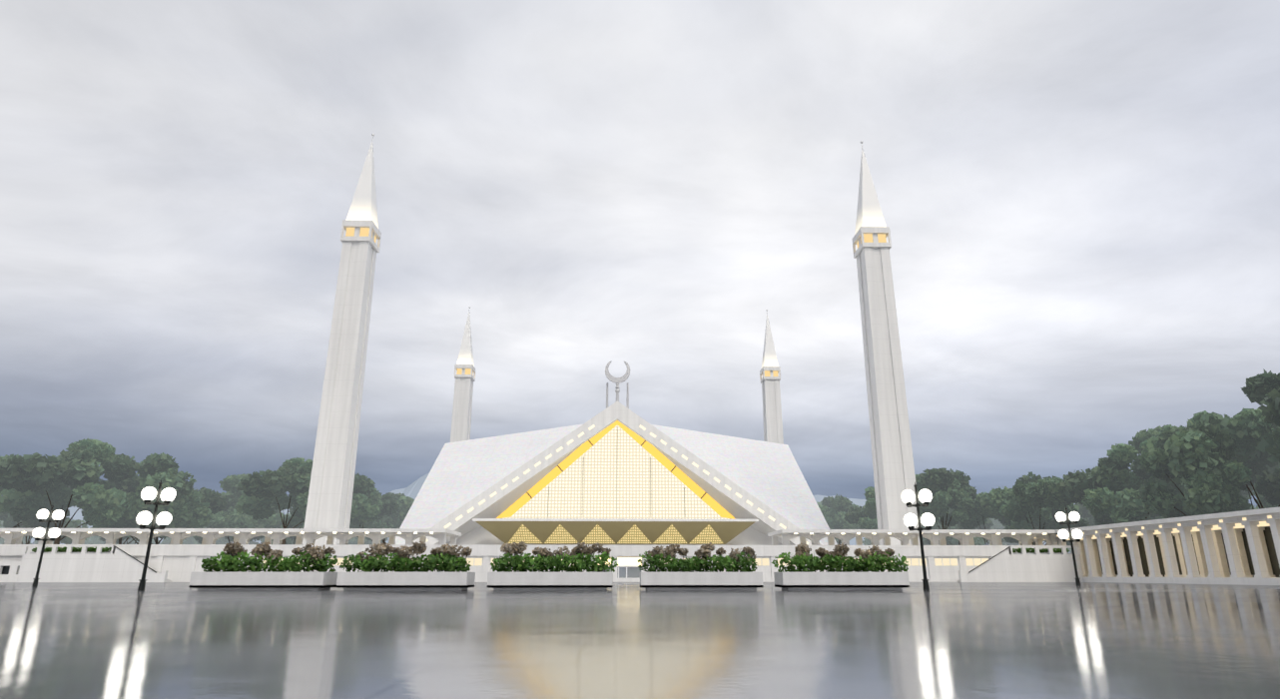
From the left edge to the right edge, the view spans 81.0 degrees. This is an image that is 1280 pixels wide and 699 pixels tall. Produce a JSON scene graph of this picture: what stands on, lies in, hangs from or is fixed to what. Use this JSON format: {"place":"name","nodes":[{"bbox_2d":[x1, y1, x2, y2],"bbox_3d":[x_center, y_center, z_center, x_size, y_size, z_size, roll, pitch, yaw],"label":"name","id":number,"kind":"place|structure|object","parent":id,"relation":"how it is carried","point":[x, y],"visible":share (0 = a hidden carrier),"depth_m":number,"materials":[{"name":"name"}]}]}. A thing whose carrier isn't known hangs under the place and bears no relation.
{"place":"outdoors","nodes":[
{"label":"outdoors","id":0,"kind":"place"},
{"bbox_2d":[284,502,358,528],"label":"tree","id":1,"kind":"object","parent":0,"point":[298,518],"visible":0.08,"depth_m":154.56,"materials":[{"name":"green plant"}]},
{"bbox_2d":[349,487,399,539],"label":"tree","id":2,"kind":"object","parent":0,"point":[387,504],"visible":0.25,"depth_m":189.86,"materials":[{"name":"green plant"}]},
{"bbox_2d":[0,472,1078,553],"bbox_3d":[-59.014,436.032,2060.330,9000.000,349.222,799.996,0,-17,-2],"label":"hills","id":3,"kind":"structure","parent":0,"point":[412,489],"depth_m":2058.99,"materials":[{"name":"green plant"}]},
{"bbox_2d":[496,420,735,519],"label":"gable trim","id":4,"kind":"structure","parent":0,"point":[651,449],"depth_m":155.19,"materials":[{"name":"gold metal"}]},
{"bbox_2d":[526,439,706,499],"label":"gable frame dividers","id":5,"kind":"object","parent":4,"relation":"attached to","point":[592,444],"visible":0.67,"depth_m":155.19,"materials":[{"name":"gold metal"}]},
{"bbox_2d":[525,544,724,545],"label":"entrance hall wall","id":6,"kind":"structure","parent":0,"point":[621,544],"depth_m":141.96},
{"bbox_2d":[0,582,1279,698],"bbox_3d":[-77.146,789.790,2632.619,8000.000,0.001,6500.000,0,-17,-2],"label":"plaza ground","id":7,"kind":"structure","parent":0,"point":[635,640],"depth_m":10.61,"materials":[{"name":"grey stone"}]},
{"bbox_2d":[0,561,20,582],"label":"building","id":8,"kind":"structure","parent":7,"relation":"on","point":[9,571],"depth_m":89.83,"materials":[{"name":"white concrete"}]},
{"bbox_2d":[0,526,53,544],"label":"tree","id":9,"kind":"object","parent":7,"relation":"on","point":[23,540],"depth_m":288.67,"materials":[{"name":"green plant"}]},
{"bbox_2d":[0,453,69,528],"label":"tree","id":10,"kind":"object","parent":7,"relation":"on","point":[31,523],"visible":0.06,"depth_m":135.93,"materials":[{"name":"green plant"}]},
{"bbox_2d":[0,486,88,544],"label":"tree","id":11,"kind":"object","parent":7,"relation":"on","point":[8,520],"visible":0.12,"depth_m":170.80,"materials":[{"name":"green plant"}]},
{"bbox_2d":[31,505,64,586],"bbox_3d":[-48.730,15.921,61.294,1.824,6.540,1.838,13,-21,-36],"label":"street lamp","id":12,"kind":"object","parent":7,"relation":"on","point":[42,516],"visible":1,"depth_m":61.16,"materials":[{"name":"white glass"}]},
{"bbox_2d":[0,437,140,544],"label":"tree","id":13,"kind":"object","parent":7,"relation":"on","point":[32,484],"visible":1,"depth_m":127.01,"materials":[{"name":"green plant"}]},
{"bbox_2d":[83,536,135,544],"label":"tree","id":14,"kind":"object","parent":7,"relation":"on","point":[89,541],"visible":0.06,"depth_m":313.81,"materials":[{"name":"green plant"}]},
{"bbox_2d":[90,480,155,544],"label":"tree","id":15,"kind":"object","parent":7,"relation":"on","point":[120,540],"visible":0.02,"depth_m":178.15,"materials":[{"name":"green plant"}]},
{"bbox_2d":[90,535,159,544],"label":"tree","id":16,"kind":"object","parent":7,"relation":"on","point":[96,537],"visible":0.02,"depth_m":304.57,"materials":[{"name":"green plant"}]},
{"bbox_2d":[81,452,196,544],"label":"tree","id":17,"kind":"object","parent":7,"relation":"on","point":[155,468],"visible":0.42,"depth_m":137.66,"materials":[{"name":"green plant"}]},
{"bbox_2d":[136,479,176,590],"bbox_3d":[-29.663,11.192,45.513,1.834,6.540,1.832,10,-20,-31],"label":"street lamp","id":18,"kind":"object","parent":7,"relation":"on","point":[163,520],"visible":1,"depth_m":45.35,"materials":[{"name":"white glass"}]},
{"bbox_2d":[106,472,227,544],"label":"tree","id":19,"kind":"object","parent":7,"relation":"on","point":[206,504],"visible":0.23,"depth_m":147.08,"materials":[{"name":"green plant"}]},
{"bbox_2d":[158,536,194,544],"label":"tree","id":20,"kind":"object","parent":7,"relation":"on","point":[188,540],"visible":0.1,"depth_m":313.75,"materials":[{"name":"green plant"}]},
{"bbox_2d":[193,526,226,544],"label":"tree","id":21,"kind":"object","parent":7,"relation":"on","point":[219,541],"visible":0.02,"depth_m":302.88,"materials":[{"name":"green plant"}]},
{"bbox_2d":[192,473,278,543],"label":"tree","id":22,"kind":"object","parent":7,"relation":"on","point":[230,516],"visible":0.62,"depth_m":178.43,"materials":[{"name":"green plant"}]},
{"bbox_2d":[220,536,259,544],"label":"tree","id":23,"kind":"object","parent":7,"relation":"on","point":[224,539],"visible":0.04,"depth_m":289.81,"materials":[{"name":"green plant"}]},
{"bbox_2d":[220,491,283,542],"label":"tree","id":24,"kind":"object","parent":7,"relation":"on","point":[231,538],"depth_m":189.90,"materials":[{"name":"green plant"}]},
{"bbox_2d":[188,572,337,590],"bbox_3d":[-22.524,13.960,45.204,7.700,1.060,2.600,0,-17,-2],"label":"planter","id":25,"kind":"object","parent":7,"relation":"on","point":[263,580],"visible":0.92,"depth_m":44.01,"materials":[{"name":"white concrete"}]},
{"bbox_2d":[201,550,339,572],"bbox_3d":[-22.335,12.915,45.327,8.021,1.470,2.139,0,-17,-2],"label":"planter hedge","id":26,"kind":"object","parent":25,"relation":"in","point":[255,564],"visible":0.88,"depth_m":45.02,"materials":[{"name":"green plant"}]},
{"bbox_2d":[223,541,335,572],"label":"flowering shrubs","id":27,"kind":"object","parent":25,"relation":"in","point":[233,549],"visible":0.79,"depth_m":45.71,"materials":[{"name":"plant"}]},
{"bbox_2d":[259,513,295,544],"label":"tree","id":28,"kind":"object","parent":7,"relation":"on","point":[262,539],"depth_m":292.17,"materials":[{"name":"green plant"}]},
{"bbox_2d":[271,504,304,544],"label":"tree","id":29,"kind":"object","parent":7,"relation":"on","point":[280,525],"visible":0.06,"depth_m":199.16,"materials":[{"name":"green plant"}]},
{"bbox_2d":[302,219,381,544],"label":"minaret","id":30,"kind":"object","parent":7,"relation":"on","point":[329,498],"visible":0.98,"depth_m":140.56,"materials":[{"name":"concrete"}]},
{"bbox_2d":[346,142,378,228],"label":"minaret spire","id":31,"kind":"structure","parent":30,"relation":"on","point":[363,207],"depth_m":152.58,"materials":[{"name":"white concrete"}]},
{"bbox_2d":[347,536,372,544],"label":"tree","id":32,"kind":"object","parent":7,"relation":"on","point":[352,540],"visible":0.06,"depth_m":307.50,"materials":[{"name":"green plant"}]},
{"bbox_2d":[356,536,389,543],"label":"tree","id":33,"kind":"object","parent":7,"relation":"on","point":[365,540],"depth_m":304.29,"materials":[{"name":"green plant"}]},
{"bbox_2d":[336,572,475,590],"bbox_3d":[-14.077,14.028,45.430,7.600,1.060,2.600,0,-17,-2],"label":"planter","id":34,"kind":"object","parent":7,"relation":"on","point":[404,580],"visible":1,"depth_m":44.22,"materials":[{"name":"white concrete"}]},
{"bbox_2d":[339,552,471,572],"bbox_3d":[-14.128,12.939,45.476,7.869,1.455,2.141,0,-17,-2],"label":"planter hedge","id":35,"kind":"object","parent":34,"relation":"in","point":[395,563],"visible":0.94,"depth_m":45.11,"materials":[{"name":"green plant"}]},
{"bbox_2d":[354,541,472,572],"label":"flowering shrubs","id":36,"kind":"object","parent":34,"relation":"in","point":[417,547],"visible":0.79,"depth_m":46.02,"materials":[{"name":"plant"}]},
{"bbox_2d":[450,364,475,442],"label":"minaret","id":37,"kind":"object","parent":7,"relation":"on","point":[464,377],"visible":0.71,"depth_m":248.75,"materials":[{"name":"concrete"}]},
{"bbox_2d":[456,312,474,366],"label":"minaret spire","id":38,"kind":"structure","parent":37,"relation":"on","point":[465,355],"depth_m":254.81,"materials":[{"name":"white concrete"}]},
{"bbox_2d":[0,544,1059,582],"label":"podium wall","id":39,"kind":"structure","parent":7,"relation":"on","point":[181,562],"depth_m":93.69,"materials":[{"name":"white concrete"}]},
{"bbox_2d":[234,456,313,544],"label":"tree","id":40,"kind":"object","parent":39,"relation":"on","point":[264,492],"visible":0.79,"depth_m":145.36,"materials":[{"name":"green plant"}]},
{"bbox_2d":[349,473,381,526],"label":"tree","id":41,"kind":"object","parent":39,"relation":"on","point":[364,504],"visible":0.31,"depth_m":172.54,"materials":[{"name":"green plant"}]},
{"bbox_2d":[368,492,414,544],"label":"tree","id":42,"kind":"object","parent":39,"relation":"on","point":[396,519],"visible":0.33,"depth_m":212.59,"materials":[{"name":"green plant"}]},
{"bbox_2d":[0,528,1058,545],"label":"colonnade","id":43,"kind":"object","parent":39,"relation":"on","point":[276,535],"visible":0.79,"depth_m":95.13,"materials":[{"name":"white concrete"}]},
{"bbox_2d":[4,531,1046,534],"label":"colonnade downlights","id":44,"kind":"object","parent":43,"relation":"attached to","point":[432,532],"visible":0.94,"depth_m":93.47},
{"bbox_2d":[472,518,758,544],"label":"entrance canopy","id":45,"kind":"object","parent":39,"relation":"on","point":[504,530],"visible":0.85,"depth_m":136.38,"materials":[{"name":"white concrete"}]},
{"bbox_2d":[508,524,722,543],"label":"panels","id":46,"kind":"object","parent":45,"relation":"on","point":[633,534],"visible":0.88,"depth_m":138.54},
{"bbox_2d":[395,424,837,545],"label":"roof","id":47,"kind":"structure","parent":39,"relation":"on","point":[463,472],"depth_m":178.58,"materials":[{"name":"white concrete"}]},
{"bbox_2d":[437,445,793,545],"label":"gable reveal","id":48,"kind":"object","parent":47,"relation":"attached to","point":[473,532],"visible":0.27,"depth_m":150.58,"materials":[{"name":"white concrete"}]},
{"bbox_2d":[547,427,685,517],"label":"facade mullions","id":49,"kind":"object","parent":48,"relation":"attached to","point":[616,486],"visible":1,"depth_m":154.24,"materials":[{"name":"beige"}]},
{"bbox_2d":[503,424,729,519],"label":"gable lattice","id":50,"kind":"object","parent":47,"relation":"attached to","point":[598,469],"depth_m":154.45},
{"bbox_2d":[425,424,808,544],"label":"roof skylights","id":51,"kind":"object","parent":47,"relation":"attached to","point":[582,433],"visible":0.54,"depth_m":147.60,"materials":[{"name":"white glass"}]},
{"bbox_2d":[605,360,630,408],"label":"crescent finial","id":52,"kind":"object","parent":47,"relation":"attached to","point":[617,380],"visible":0.98,"depth_m":154.11,"materials":[{"name":"silver metal"}]},
{"bbox_2d":[413,401,822,545],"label":"hall girders","id":53,"kind":"object","parent":47,"relation":"attached to","point":[614,412],"visible":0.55,"depth_m":148.08,"materials":[{"name":"white concrete"}]},
{"bbox_2d":[599,557,641,578],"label":"entrance","id":54,"kind":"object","parent":39,"relation":"in","point":[627,567],"depth_m":93.68,"materials":[{"name":"glass"}]},
{"bbox_2d":[263,558,988,565],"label":"wall","id":55,"kind":"structure","parent":39,"relation":"in","point":[765,561],"depth_m":94.83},
{"bbox_2d":[335,558,981,565],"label":"podium window bars","id":56,"kind":"object","parent":39,"relation":"attached to","point":[785,563],"visible":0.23,"depth_m":94.91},
{"bbox_2d":[486,572,613,590],"bbox_3d":[-5.380,14.098,45.663,7.400,1.060,2.600,0,-17,-2],"label":"planter","id":57,"kind":"object","parent":7,"relation":"on","point":[549,580],"visible":1,"depth_m":44.45,"materials":[{"name":"white concrete"}]},
{"bbox_2d":[490,551,618,572],"bbox_3d":[-5.247,13.062,45.753,7.837,1.452,2.115,0,-17,-2],"label":"planter hedge","id":58,"kind":"object","parent":57,"relation":"in","point":[514,563],"visible":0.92,"depth_m":45.51,"materials":[{"name":"green plant"}]},
{"bbox_2d":[500,541,611,572],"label":"flowering shrubs","id":59,"kind":"object","parent":57,"relation":"in","point":[514,548],"visible":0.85,"depth_m":46.32,"materials":[{"name":"plant"}]},
{"bbox_2d":[16,544,1083,582],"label":"podium stairs","id":60,"kind":"structure","parent":7,"relation":"on","point":[116,564],"depth_m":88.99,"materials":[{"name":"white concrete"}]},
{"bbox_2d":[29,552,110,553],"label":"landing planter","id":61,"kind":"object","parent":60,"relation":"on","point":[73,552],"visible":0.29,"depth_m":89.52,"materials":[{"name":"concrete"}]},
{"bbox_2d":[31,547,111,552],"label":"hedge","id":62,"kind":"object","parent":61,"relation":"on","point":[74,549],"visible":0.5,"depth_m":89.88,"materials":[{"name":"green plant"}]},
{"bbox_2d":[113,545,1010,573],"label":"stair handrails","id":63,"kind":"object","parent":60,"relation":"attached to","point":[156,571],"visible":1,"depth_m":90.08,"materials":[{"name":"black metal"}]},
{"bbox_2d":[1013,553,1072,554],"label":"landing planter","id":64,"kind":"object","parent":60,"relation":"on","point":[1041,553],"visible":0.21,"depth_m":92.65,"materials":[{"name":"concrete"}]},
{"bbox_2d":[1012,547,1069,553],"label":"hedge","id":65,"kind":"object","parent":64,"relation":"on","point":[1042,550],"visible":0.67,"depth_m":93.01,"materials":[{"name":"green plant"}]},
{"bbox_2d":[640,572,763,590],"bbox_3d":[3.666,14.170,45.904,7.300,1.060,2.600,0,-17,-2],"label":"planter","id":66,"kind":"object","parent":7,"relation":"on","point":[701,580],"visible":1,"depth_m":44.71,"materials":[{"name":"white concrete"}]},
{"bbox_2d":[638,551,758,572],"bbox_3d":[3.591,13.129,46.028,7.513,1.479,2.169,0,-17,-2],"label":"planter hedge","id":67,"kind":"object","parent":66,"relation":"in","point":[692,564],"visible":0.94,"depth_m":45.74,"materials":[{"name":"green plant"}]},
{"bbox_2d":[644,542,756,569],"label":"flowering shrubs","id":68,"kind":"object","parent":66,"relation":"in","point":[701,552],"visible":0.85,"depth_m":46.56,"materials":[{"name":"plant"}]},
{"bbox_2d":[759,366,783,444],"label":"minaret","id":69,"kind":"object","parent":7,"relation":"on","point":[772,409],"visible":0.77,"depth_m":251.54,"materials":[{"name":"concrete"}]},
{"bbox_2d":[761,315,778,367],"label":"minaret spire","id":70,"kind":"structure","parent":69,"relation":"on","point":[769,356],"depth_m":257.58,"materials":[{"name":"white metal"}]},
{"bbox_2d":[817,496,830,507],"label":"tree","id":71,"kind":"object","parent":7,"relation":"on","point":[826,501],"depth_m":238.61,"materials":[{"name":"green plant"}]},
{"bbox_2d":[816,500,841,544],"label":"tree","id":72,"kind":"object","parent":7,"relation":"on","point":[820,503],"depth_m":319.62,"materials":[{"name":"green plant"}]},
{"bbox_2d":[818,494,859,544],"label":"tree","id":73,"kind":"object","parent":7,"relation":"on","point":[836,511],"visible":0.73,"depth_m":211.82,"materials":[{"name":"green plant"}]},
{"bbox_2d":[773,572,909,590],"bbox_3d":[12.313,14.239,46.136,7.600,1.060,2.600,0,-17,-2],"label":"planter","id":74,"kind":"object","parent":7,"relation":"on","point":[841,580],"visible":1,"depth_m":44.95,"materials":[{"name":"white concrete"}]},
{"bbox_2d":[770,551,909,572],"bbox_3d":[12.339,13.170,46.212,8.336,1.450,2.403,0,-17,-2],"label":"planter hedge","id":75,"kind":"object","parent":74,"relation":"in","point":[851,564],"visible":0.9,"depth_m":45.97,"materials":[{"name":"green plant"}]},
{"bbox_2d":[794,542,894,571],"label":"flowering shrubs","id":76,"kind":"object","parent":74,"relation":"in","point":[839,550],"visible":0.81,"depth_m":46.70,"materials":[{"name":"plant"}]},
{"bbox_2d":[844,501,877,529],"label":"tree","id":77,"kind":"object","parent":7,"relation":"on","point":[865,517],"visible":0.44,"depth_m":176.46,"materials":[{"name":"green plant"}]},
{"bbox_2d":[858,526,871,545],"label":"tree","id":78,"kind":"object","parent":7,"relation":"on","point":[866,541],"depth_m":298.89,"materials":[{"name":"green plant"}]},
{"bbox_2d":[864,486,876,510],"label":"tree","id":79,"kind":"object","parent":7,"relation":"on","point":[870,493],"visible":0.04,"depth_m":159.91,"materials":[{"name":"green plant"}]},
{"bbox_2d":[851,226,920,545],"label":"minaret","id":80,"kind":"object","parent":7,"relation":"on","point":[893,463],"visible":0.88,"depth_m":143.66,"materials":[{"name":"concrete"}]},
{"bbox_2d":[855,149,886,233],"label":"minaret spire","id":81,"kind":"structure","parent":80,"relation":"on","point":[869,212],"depth_m":155.34,"materials":[{"name":"white concrete"}]},
{"bbox_2d":[901,482,935,590],"bbox_3d":[17.519,11.570,46.774,1.835,6.540,1.831,-6,-18,18],"label":"street lamp","id":82,"kind":"object","parent":7,"relation":"on","point":[912,520],"visible":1,"depth_m":46.56,"materials":[{"name":"white glass"}]},
{"bbox_2d":[921,525,930,545],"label":"tree","id":83,"kind":"object","parent":7,"relation":"on","point":[924,538],"visible":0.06,"depth_m":224.39,"materials":[{"name":"green plant"}]},
{"bbox_2d":[915,467,977,529],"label":"tree","id":84,"kind":"object","parent":7,"relation":"on","point":[951,488],"visible":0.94,"depth_m":144.38,"materials":[{"name":"green plant"}]},
{"bbox_2d":[924,504,975,545],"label":"tree","id":85,"kind":"object","parent":7,"relation":"on","point":[940,522],"visible":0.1,"depth_m":178.61,"materials":[{"name":"green plant"}]},
{"bbox_2d":[924,518,993,545],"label":"tree","id":86,"kind":"object","parent":7,"relation":"on","point":[976,540],"visible":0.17,"depth_m":199.60,"materials":[{"name":"green plant"}]},
{"bbox_2d":[954,491,1018,545],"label":"tree","id":87,"kind":"object","parent":7,"relation":"on","point":[979,509],"visible":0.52,"depth_m":141.87,"materials":[{"name":"green plant"}]},
{"bbox_2d":[975,517,1006,545],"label":"tree","id":88,"kind":"object","parent":7,"relation":"on","point":[1002,542],"depth_m":297.97,"materials":[{"name":"green plant"}]},
{"bbox_2d":[992,518,1018,545],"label":"tree","id":89,"kind":"object","parent":7,"relation":"on","point":[998,524],"visible":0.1,"depth_m":309.12,"materials":[{"name":"green plant"}]},
{"bbox_2d":[994,516,1070,545],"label":"tree","id":90,"kind":"object","parent":7,"relation":"on","point":[1035,525],"visible":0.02,"depth_m":144.94,"materials":[{"name":"green plant"}]},
{"bbox_2d":[987,471,1082,545],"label":"tree","id":91,"kind":"object","parent":7,"relation":"on","point":[996,501],"visible":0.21,"depth_m":130.37,"materials":[{"name":"green plant"}]},
{"bbox_2d":[999,477,1090,545],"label":"tree","id":92,"kind":"object","parent":7,"relation":"on","point":[1022,499],"visible":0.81,"depth_m":119.37,"materials":[{"name":"green plant"}]},
{"bbox_2d":[1055,506,1082,586],"bbox_3d":[36.637,16.605,63.576,1.836,6.540,1.829,-9,-19,27],"label":"street lamp","id":93,"kind":"object","parent":7,"relation":"on","point":[1061,517],"visible":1,"depth_m":63.38,"materials":[{"name":"white glass"}]},
{"bbox_2d":[1075,502,1095,526],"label":"tree","id":94,"kind":"object","parent":7,"relation":"on","point":[1084,512],"visible":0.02,"depth_m":172.60,"materials":[{"name":"green plant"}]},
{"bbox_2d":[1056,436,1188,525],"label":"tree","id":95,"kind":"object","parent":7,"relation":"on","point":[1105,490],"visible":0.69,"depth_m":109.22,"materials":[{"name":"green plant"}]},
{"bbox_2d":[1029,507,1279,585],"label":"colonnade","id":96,"kind":"object","parent":7,"relation":"on","point":[1228,553],"visible":0.79,"depth_m":78.11,"materials":[{"name":"white concrete"}]},
{"bbox_2d":[1150,516,1164,520],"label":"tree","id":97,"kind":"object","parent":7,"relation":"on","point":[1158,517],"visible":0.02,"depth_m":135.74,"materials":[{"name":"green plant"}]},
{"bbox_2d":[1128,424,1194,520],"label":"tree","id":98,"kind":"object","parent":7,"relation":"on","point":[1140,436],"visible":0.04,"depth_m":126.67,"materials":[{"name":"green plant"}]},
{"bbox_2d":[1138,423,1252,518],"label":"tree","id":99,"kind":"object","parent":7,"relation":"on","point":[1204,466],"visible":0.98,"depth_m":89.79,"materials":[{"name":"green plant"}]},
{"bbox_2d":[1155,407,1279,508],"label":"tree","id":100,"kind":"object","parent":7,"relation":"on","point":[1248,428],"visible":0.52,"depth_m":97.67,"materials":[{"name":"green plant"}]},
{"bbox_2d":[1239,461,1279,509],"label":"tree","id":101,"kind":"object","parent":7,"relation":"on","point":[1246,494],"visible":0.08,"depth_m":128.85,"materials":[{"name":"green plant"}]},
{"bbox_2d":[1241,368,1279,462],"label":"tree","id":102,"kind":"object","parent":7,"relation":"on","point":[1261,389],"visible":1,"depth_m":88.22,"materials":[{"name":"green plant"}]},
{"bbox_2d":[1252,466,1279,509],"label":"tree","id":103,"kind":"object","parent":7,"relation":"on","point":[1265,504],"depth_m":114.80,"materials":[{"name":"green plant"}]},
{"bbox_2d":[0,0,1279,507],"label":"sky","id":104,"kind":"structure","parent":0,"point":[1079,200],"materials":[{"name":"grey"}]}
]}

